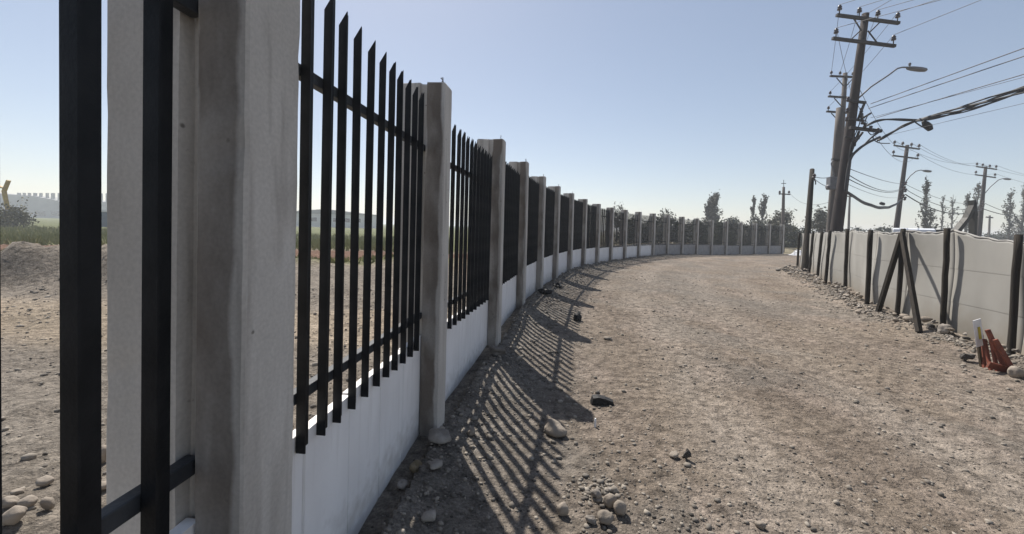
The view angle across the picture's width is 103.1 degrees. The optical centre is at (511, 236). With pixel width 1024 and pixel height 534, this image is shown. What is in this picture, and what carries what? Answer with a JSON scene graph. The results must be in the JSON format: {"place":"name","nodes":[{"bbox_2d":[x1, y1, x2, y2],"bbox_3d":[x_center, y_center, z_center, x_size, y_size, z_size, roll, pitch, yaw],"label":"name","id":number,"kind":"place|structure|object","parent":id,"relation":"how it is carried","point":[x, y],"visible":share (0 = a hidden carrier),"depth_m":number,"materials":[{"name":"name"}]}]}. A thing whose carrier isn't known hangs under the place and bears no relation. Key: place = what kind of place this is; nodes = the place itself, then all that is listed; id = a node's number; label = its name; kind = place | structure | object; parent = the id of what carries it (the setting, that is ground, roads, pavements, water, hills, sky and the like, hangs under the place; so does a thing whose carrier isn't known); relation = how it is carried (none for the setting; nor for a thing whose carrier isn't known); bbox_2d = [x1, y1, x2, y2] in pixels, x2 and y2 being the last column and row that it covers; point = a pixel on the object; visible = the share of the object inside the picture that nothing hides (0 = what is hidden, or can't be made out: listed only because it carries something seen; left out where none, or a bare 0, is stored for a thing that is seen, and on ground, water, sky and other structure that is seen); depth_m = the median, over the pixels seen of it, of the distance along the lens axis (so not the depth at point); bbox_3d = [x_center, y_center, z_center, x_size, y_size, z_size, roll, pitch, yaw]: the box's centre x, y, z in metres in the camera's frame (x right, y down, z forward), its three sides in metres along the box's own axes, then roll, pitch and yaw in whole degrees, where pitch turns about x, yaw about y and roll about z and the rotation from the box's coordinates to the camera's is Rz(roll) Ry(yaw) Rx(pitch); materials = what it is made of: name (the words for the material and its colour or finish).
{"place":"outdoors","nodes":[
{"label":"outdoors","id":0,"kind":"place"},
{"bbox_2d":[296,209,375,227],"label":"pale warehouse","id":1,"kind":"structure","parent":0,"point":[315,219],"depth_m":129.94,"materials":[{"name":"white metal"}]},
{"bbox_2d":[0,218,1023,533],"bbox_3d":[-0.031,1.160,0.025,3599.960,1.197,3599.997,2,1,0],"label":"ground","id":2,"kind":"structure","parent":0,"point":[700,414],"depth_m":3.33,"materials":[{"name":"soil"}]},
{"bbox_2d":[0,180,10,215],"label":"excavator","id":3,"kind":"object","parent":2,"relation":"on","point":[5,187],"visible":0.67,"depth_m":43.85,"materials":[{"name":"metal"}]},
{"bbox_2d":[2,495,19,508],"bbox_3d":[-2.523,1.336,2.047,0.079,0.059,0.059,2,1,0],"label":"rock","id":4,"kind":"object","parent":2,"relation":"on","point":[10,501],"visible":0.84,"depth_m":2.03,"materials":[{"name":"stone"}]},
{"bbox_2d":[2,505,27,524],"bbox_3d":[-2.362,1.323,1.931,0.084,0.084,0.075,2,1,0],"label":"rock","id":5,"kind":"object","parent":2,"relation":"on","point":[14,515],"visible":0.97,"depth_m":1.91,"materials":[{"name":"stone"}]},
{"bbox_2d":[10,487,24,494],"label":"rock","id":6,"kind":"object","parent":2,"relation":"on","point":[21,490],"visible":0.98,"depth_m":2.14,"materials":[{"name":"stone"}]},
{"bbox_2d":[0,197,39,228],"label":"bush","id":7,"kind":"object","parent":2,"relation":"on","point":[13,217],"visible":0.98,"depth_m":43.87,"materials":[{"name":"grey plant"}]},
{"bbox_2d":[17,495,37,507],"bbox_3d":[-2.442,1.339,2.053,0.082,0.054,0.063,2,1,0],"label":"rock","id":8,"kind":"object","parent":2,"relation":"on","point":[28,501],"visible":0.89,"depth_m":2.04,"materials":[{"name":"stone"}]},
{"bbox_2d":[35,475,54,486],"bbox_3d":[-2.558,1.342,2.224,0.079,0.048,0.058,2,1,0],"label":"rock","id":9,"kind":"object","parent":2,"relation":"on","point":[45,480],"visible":1,"depth_m":2.21,"materials":[{"name":"stone"}]},
{"bbox_2d":[40,497,54,509],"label":"rock","id":10,"kind":"object","parent":2,"relation":"on","point":[47,503],"visible":1,"depth_m":2.02,"materials":[{"name":"stone"}]},
{"bbox_2d":[0,193,106,217],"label":"concrete building","id":11,"kind":"structure","parent":2,"relation":"on","point":[46,206],"depth_m":189.85,"materials":[{"name":"grey concrete"}]},
{"bbox_2d":[101,444,105,462],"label":"rock","id":12,"kind":"object","parent":2,"relation":"on","point":[103,453],"visible":0.4,"depth_m":2.45,"materials":[{"name":"stone"}]},
{"bbox_2d":[101,481,105,489],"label":"rock","id":13,"kind":"object","parent":2,"relation":"on","point":[103,485],"visible":0.34,"depth_m":2.17,"materials":[{"name":"stone"}]},
{"bbox_2d":[102,210,106,226],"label":"site cabin","id":14,"kind":"object","parent":2,"relation":"on","point":[104,218],"visible":0.04,"depth_m":61.99,"materials":[{"name":"metal"}]},
{"bbox_2d":[0,224,448,263],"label":"grass","id":15,"kind":"structure","parent":2,"relation":"on","point":[40,235],"depth_m":25.82,"materials":[{"name":"plant"}]},
{"bbox_2d":[0,0,784,533],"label":"boundary fence","id":16,"kind":"object","parent":2,"relation":"on","point":[204,398],"visible":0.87,"depth_m":1.05,"materials":[{"name":"concrete"}]},
{"bbox_2d":[397,479,407,489],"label":"rock","id":17,"kind":"object","parent":2,"relation":"on","point":[402,484],"visible":1,"depth_m":2.25,"materials":[{"name":"grey stone"}]},
{"bbox_2d":[409,460,421,472],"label":"rock","id":18,"kind":"object","parent":2,"relation":"on","point":[414,466],"visible":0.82,"depth_m":2.40,"materials":[{"name":"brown stone"}]},
{"bbox_2d":[421,509,435,521],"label":"rock","id":19,"kind":"object","parent":2,"relation":"on","point":[429,515],"visible":1,"depth_m":1.97,"materials":[{"name":"grey stone"}]},
{"bbox_2d":[428,459,442,469],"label":"rock","id":20,"kind":"object","parent":2,"relation":"on","point":[434,464],"visible":1,"depth_m":2.37,"materials":[{"name":"grey stone"}]},
{"bbox_2d":[428,428,451,443],"bbox_3d":[-0.477,1.321,2.681,0.185,0.071,0.135,2,1,17],"label":"rock","id":21,"kind":"object","parent":2,"relation":"on","point":[439,436],"visible":1,"depth_m":2.65,"materials":[{"name":"grey stone"}]},
{"bbox_2d":[467,427,474,435],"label":"rock","id":22,"kind":"object","parent":2,"relation":"on","point":[471,432],"visible":1,"depth_m":2.81,"materials":[{"name":"stone"}]},
{"bbox_2d":[489,345,505,355],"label":"rock","id":23,"kind":"object","parent":2,"relation":"on","point":[495,350],"visible":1,"depth_m":4.37,"materials":[{"name":"grey stone"}]},
{"bbox_2d":[538,288,552,294],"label":"dark clod","id":24,"kind":"object","parent":2,"relation":"on","point":[545,291],"visible":1,"depth_m":7.95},
{"bbox_2d":[544,418,566,437],"bbox_3d":[0.314,1.374,2.909,0.192,0.109,0.144,2,2,34],"label":"rock","id":25,"kind":"object","parent":2,"relation":"on","point":[554,428],"visible":1,"depth_m":2.87,"materials":[{"name":"stone"}]},
{"bbox_2d":[557,502,568,515],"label":"rock","id":26,"kind":"object","parent":2,"relation":"on","point":[562,509],"visible":1,"depth_m":2.05,"materials":[{"name":"stone"}]},
{"bbox_2d":[573,313,581,320],"bbox_3d":[1.004,1.238,6.218,0.131,0.136,0.124,2,1,0],"label":"black canister","id":27,"kind":"object","parent":2,"relation":"on","point":[577,316],"visible":0.98,"depth_m":6.17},
{"bbox_2d":[585,515,595,524],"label":"rock","id":28,"kind":"object","parent":2,"relation":"on","point":[591,519],"visible":1,"depth_m":2.00,"materials":[{"name":"grey stone"}]},
{"bbox_2d":[591,488,601,498],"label":"rock","id":29,"kind":"object","parent":2,"relation":"on","point":[596,493],"visible":1,"depth_m":2.18,"materials":[{"name":"grey stone"}]},
{"bbox_2d":[590,394,613,405],"bbox_3d":[0.759,1.379,3.425,0.197,0.077,0.091,2,1,9],"label":"rubber scrap","id":30,"kind":"object","parent":2,"relation":"on","point":[598,399],"visible":0.98,"depth_m":3.39,"materials":[{"name":"rubber"}]},
{"bbox_2d":[597,510,613,524],"bbox_3d":[0.467,1.396,2.015,0.084,0.067,0.057,2,1,0],"label":"rock","id":31,"kind":"object","parent":2,"relation":"on","point":[605,517],"visible":1,"depth_m":2.00,"materials":[{"name":"stone"}]},
{"bbox_2d":[604,486,611,491],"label":"rock","id":32,"kind":"object","parent":2,"relation":"on","point":[608,489],"visible":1,"depth_m":2.23,"materials":[{"name":"grey stone"}]},
{"bbox_2d":[603,493,616,508],"bbox_3d":[0.518,1.391,2.137,0.066,0.073,0.057,1,1,-27],"label":"rock","id":33,"kind":"object","parent":2,"relation":"on","point":[609,500],"visible":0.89,"depth_m":2.12,"materials":[{"name":"stone"}]},
{"bbox_2d":[613,500,625,515],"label":"rock","id":34,"kind":"object","parent":2,"relation":"on","point":[619,506],"visible":1,"depth_m":2.07,"materials":[{"name":"stone"}]},
{"bbox_2d":[612,202,628,237],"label":"leafy tree","id":35,"kind":"object","parent":2,"relation":"on","point":[617,209],"visible":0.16,"depth_m":57.84,"materials":[{"name":"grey plant"}]},
{"bbox_2d":[614,221,645,240],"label":"bush","id":36,"kind":"object","parent":2,"relation":"on","point":[629,232],"visible":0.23,"depth_m":49.30,"materials":[{"name":"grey plant"}]},
{"bbox_2d":[641,224,648,242],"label":"bush","id":37,"kind":"object","parent":2,"relation":"on","point":[644,234],"visible":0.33,"depth_m":52.26,"materials":[{"name":"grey plant"}]},
{"bbox_2d":[655,218,675,243],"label":"bush","id":38,"kind":"object","parent":2,"relation":"on","point":[671,233],"visible":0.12,"depth_m":50.48,"materials":[{"name":"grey plant"}]},
{"bbox_2d":[656,208,675,224],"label":"leafy tree","id":39,"kind":"object","parent":2,"relation":"on","point":[663,214],"visible":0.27,"depth_m":51.77,"materials":[{"name":"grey plant"}]},
{"bbox_2d":[669,451,678,457],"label":"rock","id":40,"kind":"object","parent":2,"relation":"on","point":[673,454],"visible":1,"depth_m":2.60,"materials":[{"name":"stone"}]},
{"bbox_2d":[672,221,687,243],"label":"bush","id":41,"kind":"object","parent":2,"relation":"on","point":[676,225],"visible":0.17,"depth_m":53.28,"materials":[{"name":"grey plant"}]},
{"bbox_2d":[683,448,690,458],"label":"rock","id":42,"kind":"object","parent":2,"relation":"on","point":[687,454],"visible":1,"depth_m":2.59,"materials":[{"name":"stone"}]},
{"bbox_2d":[688,217,707,243],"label":"bush","id":43,"kind":"object","parent":2,"relation":"on","point":[701,239],"visible":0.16,"depth_m":51.02,"materials":[{"name":"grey plant"}]},
{"bbox_2d":[703,201,712,219],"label":"poplar","id":44,"kind":"object","parent":2,"relation":"on","point":[708,208],"visible":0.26,"depth_m":62.86,"materials":[{"name":"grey plant"}]},
{"bbox_2d":[701,189,723,227],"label":"poplar","id":45,"kind":"object","parent":2,"relation":"on","point":[713,201],"visible":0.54,"depth_m":61.60,"materials":[{"name":"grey plant"}]},
{"bbox_2d":[702,219,736,244],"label":"bush","id":46,"kind":"object","parent":2,"relation":"on","point":[718,231],"visible":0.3,"depth_m":49.43,"materials":[{"name":"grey plant"}]},
{"bbox_2d":[725,216,744,223],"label":"bush","id":47,"kind":"object","parent":2,"relation":"on","point":[732,218],"visible":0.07,"depth_m":59.52,"materials":[{"name":"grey plant"}]},
{"bbox_2d":[728,219,744,244],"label":"bush","id":48,"kind":"object","parent":2,"relation":"on","point":[731,224],"visible":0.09,"depth_m":52.61,"materials":[{"name":"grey plant"}]},
{"bbox_2d":[750,195,756,222],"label":"poplar","id":49,"kind":"object","parent":2,"relation":"on","point":[752,209],"visible":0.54,"depth_m":65.79,"materials":[{"name":"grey plant"}]},
{"bbox_2d":[742,216,771,244],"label":"bush","id":50,"kind":"object","parent":2,"relation":"on","point":[747,233],"visible":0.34,"depth_m":50.58,"materials":[{"name":"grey plant"}]},
{"bbox_2d":[755,520,765,529],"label":"rock","id":51,"kind":"object","parent":2,"relation":"on","point":[759,524],"visible":1,"depth_m":2.03,"materials":[{"name":"stone"}]},
{"bbox_2d":[756,194,769,224],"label":"poplar","id":52,"kind":"object","parent":2,"relation":"on","point":[762,210],"visible":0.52,"depth_m":65.79,"materials":[{"name":"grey plant"}]},
{"bbox_2d":[762,226,776,244],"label":"bush","id":53,"kind":"object","parent":2,"relation":"on","point":[772,236],"visible":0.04,"depth_m":53.45,"materials":[{"name":"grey plant"}]},
{"bbox_2d":[762,209,797,236],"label":"leafy tree","id":54,"kind":"object","parent":2,"relation":"on","point":[776,221],"visible":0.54,"depth_m":47.18,"materials":[{"name":"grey plant"}]},
{"bbox_2d":[779,180,789,251],"bbox_3d":[25.266,-1.625,37.941,1.087,7.251,0.412,2,1,0],"label":"utility pole","id":55,"kind":"object","parent":2,"relation":"on","point":[783,194],"visible":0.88,"depth_m":37.83,"materials":[{"name":"concrete"}]},
{"bbox_2d":[771,224,801,247],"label":"bush","id":56,"kind":"object","parent":2,"relation":"on","point":[790,238],"visible":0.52,"depth_m":51.05,"materials":[{"name":"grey plant"}]},
{"bbox_2d":[789,250,800,255],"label":"plastic litter","id":57,"kind":"object","parent":2,"relation":"on","point":[794,252],"visible":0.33,"depth_m":32.92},
{"bbox_2d":[787,226,803,247],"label":"bush","id":58,"kind":"object","parent":2,"relation":"on","point":[801,232],"visible":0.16,"depth_m":51.13,"materials":[{"name":"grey plant"}]},
{"bbox_2d":[801,168,815,271],"bbox_3d":[11.742,-0.472,15.991,0.359,4.654,2.334,3,2,40],"label":"wooden post","id":59,"kind":"object","parent":2,"relation":"on","point":[807,233],"visible":0.88,"depth_m":15.96,"materials":[{"name":"brown wood"}]},
{"bbox_2d":[801,205,827,232],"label":"leafy tree","id":60,"kind":"object","parent":2,"relation":"on","point":[818,223],"visible":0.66,"depth_m":45.61,"materials":[{"name":"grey plant"}]},
{"bbox_2d":[825,107,843,231],"bbox_3d":[15.999,-2.247,20.309,0.954,8.382,0.548,0,2,-43],"label":"utility pole","id":61,"kind":"object","parent":2,"relation":"on","point":[831,182],"visible":0.72,"depth_m":20.26,"materials":[{"name":"wood"}]},
{"bbox_2d":[826,71,852,149],"bbox_3d":[19.839,-3.976,24.886,1.669,12.089,0.416,2,1,0],"label":"utility pole","id":62,"kind":"object","parent":2,"relation":"on","point":[843,96],"visible":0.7,"depth_m":24.67,"materials":[{"name":"concrete"}]},
{"bbox_2d":[847,196,850,228],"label":"utility pole","id":63,"kind":"object","parent":2,"relation":"on","point":[849,208],"visible":0.53,"depth_m":57.80,"materials":[{"name":"concrete"}]},
{"bbox_2d":[850,225,867,231],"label":"bush","id":64,"kind":"object","parent":2,"relation":"on","point":[859,229],"visible":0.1,"depth_m":74.73,"materials":[{"name":"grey plant"}]},
{"bbox_2d":[830,5,927,231],"bbox_3d":[16.200,-4.072,18.167,4.402,12.152,0.610,2,1,0],"label":"utility pole","id":65,"kind":"object","parent":2,"relation":"on","point":[850,139],"visible":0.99,"depth_m":17.99,"materials":[{"name":"brown wood"}]},
{"bbox_2d":[848,191,901,208],"bbox_3d":[27.340,-2.790,29.827,33.299,2.149,0.066,0,2,-43],"label":"cable bundle","id":66,"kind":"object","parent":65,"relation":"attached to","point":[867,203],"visible":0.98,"depth_m":24.65,"materials":[{"name":"rubber"}]},
{"bbox_2d":[849,179,901,192],"bbox_3d":[27.419,-3.673,29.807,33.223,2.360,0.036,0,2,-43],"label":"power line","id":67,"kind":"object","parent":65,"relation":"attached to","point":[870,188],"visible":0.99,"depth_m":23.34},
{"bbox_2d":[850,175,901,190],"bbox_3d":[27.416,-3.823,29.803,33.225,2.293,0.036,0,2,-43],"label":"power line","id":68,"kind":"object","parent":65,"relation":"attached to","point":[868,185],"visible":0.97,"depth_m":22.47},
{"bbox_2d":[860,90,913,150],"bbox_3d":[28.321,-7.738,29.614,34.822,3.407,0.020,0,2,-42],"label":"power line","id":69,"kind":"object","parent":65,"relation":"attached to","point":[875,119],"visible":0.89,"depth_m":21.14,"materials":[{"name":"metal"}]},
{"bbox_2d":[837,0,938,27],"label":"power line","id":70,"kind":"object","parent":65,"relation":"attached to","point":[889,13],"visible":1,"depth_m":16.64,"materials":[{"name":"metal"}]},
{"bbox_2d":[894,0,979,34],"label":"power line","id":71,"kind":"object","parent":65,"relation":"attached to","point":[936,17],"visible":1,"depth_m":16.43,"materials":[{"name":"metal"}]},
{"bbox_2d":[867,86,1023,141],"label":"cable bundle","id":72,"kind":"object","parent":65,"relation":"attached to","point":[968,107],"visible":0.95,"depth_m":15.84,"materials":[{"name":"rubber"}]},
{"bbox_2d":[912,118,932,130],"bbox_3d":[17.059,-4.641,16.846,0.634,0.590,0.299,2,1,27],"label":"splice closure","id":73,"kind":"object","parent":72,"relation":"hanging from","point":[927,124],"visible":0.99,"depth_m":16.74,"materials":[{"name":"plastic"}]},
{"bbox_2d":[868,56,1023,108],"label":"power line","id":74,"kind":"object","parent":65,"relation":"attached to","point":[952,80],"visible":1,"depth_m":14.33,"materials":[{"name":"metal"}]},
{"bbox_2d":[871,48,1023,103],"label":"power line","id":75,"kind":"object","parent":65,"relation":"attached to","point":[951,74],"visible":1,"depth_m":14.42,"materials":[{"name":"metal"}]},
{"bbox_2d":[871,77,1023,117],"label":"power line","id":76,"kind":"object","parent":65,"relation":"attached to","point":[951,96],"visible":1,"depth_m":14.83,"materials":[{"name":"metal"}]},
{"bbox_2d":[876,74,1023,117],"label":"power line","id":77,"kind":"object","parent":65,"relation":"attached to","point":[955,94],"visible":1,"depth_m":14.64,"materials":[{"name":"metal"}]},
{"bbox_2d":[891,103,1023,134],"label":"power line","id":78,"kind":"object","parent":65,"relation":"attached to","point":[963,117],"depth_m":15.13,"materials":[{"name":"metal"}]},
{"bbox_2d":[869,223,890,231],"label":"bush","id":79,"kind":"object","parent":2,"relation":"on","point":[882,228],"visible":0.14,"depth_m":74.20,"materials":[{"name":"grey plant"}]},
{"bbox_2d":[902,316,913,321],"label":"rock","id":80,"kind":"object","parent":2,"relation":"on","point":[906,318],"visible":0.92,"depth_m":6.48,"materials":[{"name":"stone"}]},
{"bbox_2d":[796,228,1023,354],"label":"sheet hoarding","id":81,"kind":"object","parent":2,"relation":"on","point":[959,282],"visible":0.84,"depth_m":6.41,"materials":[{"name":"beige metal"}]},
{"bbox_2d":[892,140,931,227],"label":"utility pole","id":82,"kind":"object","parent":2,"relation":"on","point":[903,183],"visible":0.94,"depth_m":41.31,"materials":[{"name":"brown wood"}]},
{"bbox_2d":[907,190,979,209],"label":"telecom cable","id":83,"kind":"object","parent":82,"relation":"attached to","point":[937,204],"visible":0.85,"depth_m":44.94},
{"bbox_2d":[891,228,935,232],"bbox_3d":[21.578,0.615,21.995,1.949,2.055,4.970,3,2,42],"label":"van","id":84,"kind":"object","parent":2,"relation":"on","point":[916,229],"visible":0.02,"depth_m":20.54,"materials":[{"name":"white paint"}]},
{"bbox_2d":[915,175,933,228],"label":"poplar","id":85,"kind":"object","parent":2,"relation":"on","point":[925,215],"visible":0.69,"depth_m":55.84,"materials":[{"name":"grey plant"}]},
{"bbox_2d":[921,316,932,321],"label":"rock","id":86,"kind":"object","parent":2,"relation":"on","point":[925,319],"visible":0.9,"depth_m":6.34,"materials":[{"name":"stone"}]},
{"bbox_2d":[926,208,940,229],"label":"poplar","id":87,"kind":"object","parent":2,"relation":"on","point":[936,225],"visible":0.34,"depth_m":55.74,"materials":[{"name":"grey plant"}]},
{"bbox_2d":[939,195,946,229],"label":"poplar","id":88,"kind":"object","parent":2,"relation":"on","point":[942,213],"visible":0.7,"depth_m":79.82,"materials":[{"name":"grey plant"}]},
{"bbox_2d":[937,324,952,333],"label":"rock","id":89,"kind":"object","parent":2,"relation":"on","point":[941,329],"visible":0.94,"depth_m":5.92,"materials":[{"name":"grey stone"}]},
{"bbox_2d":[947,194,959,229],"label":"poplar","id":90,"kind":"object","parent":2,"relation":"on","point":[952,217],"visible":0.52,"depth_m":79.79,"materials":[{"name":"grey plant"}]},
{"bbox_2d":[936,200,977,234],"bbox_3d":[26.546,-0.296,24.983,4.220,3.933,2.600,2,1,0],"label":"ramp","id":91,"kind":"object","parent":2,"relation":"on","point":[970,217],"visible":0.08,"depth_m":24.86,"materials":[{"name":"concrete"}]},
{"bbox_2d":[963,193,970,231],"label":"poplar","id":92,"kind":"object","parent":2,"relation":"on","point":[966,205],"visible":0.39,"depth_m":69.82,"materials":[{"name":"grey plant"}]},
{"bbox_2d":[960,353,975,360],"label":"rock","id":93,"kind":"object","parent":2,"relation":"on","point":[964,356],"visible":1,"depth_m":4.79,"materials":[{"name":"stone"}]},
{"bbox_2d":[972,183,981,212],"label":"poplar","id":94,"kind":"object","parent":2,"relation":"on","point":[976,197],"visible":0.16,"depth_m":71.81,"materials":[{"name":"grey plant"}]},
{"bbox_2d":[973,318,983,366],"bbox_3d":[5.295,1.263,4.620,0.192,0.656,0.049,2,1,0],"label":"marker stake","id":95,"kind":"object","parent":2,"relation":"on","point":[977,326],"visible":0.83,"depth_m":4.61,"materials":[{"name":"plastic"}]},
{"bbox_2d":[986,215,992,236],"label":"utility pole","id":96,"kind":"object","parent":2,"relation":"on","point":[989,223],"visible":0.64,"depth_m":84.79,"materials":[{"name":"concrete"}]},
{"bbox_2d":[974,162,1010,236],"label":"utility pole","id":97,"kind":"object","parent":2,"relation":"on","point":[981,212],"visible":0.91,"depth_m":51.73,"materials":[{"name":"brown wood"}]},
{"bbox_2d":[905,194,980,213],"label":"telecom cable","id":98,"kind":"object","parent":97,"relation":"attached to","point":[932,208],"visible":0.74,"depth_m":44.28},
{"bbox_2d":[984,209,1021,216],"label":"telecom cable","id":99,"kind":"object","parent":97,"relation":"attached to","point":[1003,214],"visible":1,"depth_m":53.68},
{"bbox_2d":[982,232,1005,239],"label":"bush","id":100,"kind":"object","parent":2,"relation":"on","point":[993,236],"visible":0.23,"depth_m":94.63,"materials":[{"name":"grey plant"}]},
{"bbox_2d":[981,329,1013,371],"bbox_3d":[5.396,1.285,4.473,0.302,0.509,0.389,3,2,40],"label":"barricade","id":101,"kind":"object","parent":2,"relation":"on","point":[999,353],"visible":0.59,"depth_m":4.45,"materials":[{"name":"red paint"}]},
{"bbox_2d":[996,228,1013,239],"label":"bush","id":102,"kind":"object","parent":2,"relation":"on","point":[1004,234],"visible":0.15,"depth_m":94.76,"materials":[{"name":"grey plant"}]},
{"bbox_2d":[997,187,1018,240],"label":"poplar","id":103,"kind":"object","parent":2,"relation":"on","point":[1011,207],"visible":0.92,"depth_m":73.84,"materials":[{"name":"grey plant"}]},
{"bbox_2d":[1007,366,1023,377],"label":"rock","id":104,"kind":"object","parent":2,"relation":"on","point":[1015,372],"visible":1,"depth_m":4.23,"materials":[{"name":"stone"}]},
{"bbox_2d":[1010,185,1023,240],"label":"poplar","id":105,"kind":"object","parent":2,"relation":"on","point":[1020,226],"visible":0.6,"depth_m":73.92,"materials":[{"name":"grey plant"}]},
{"bbox_2d":[0,0,1023,236],"label":"sky","id":106,"kind":"structure","parent":0,"point":[646,106],"materials":[{"name":"blue"}]}
]}

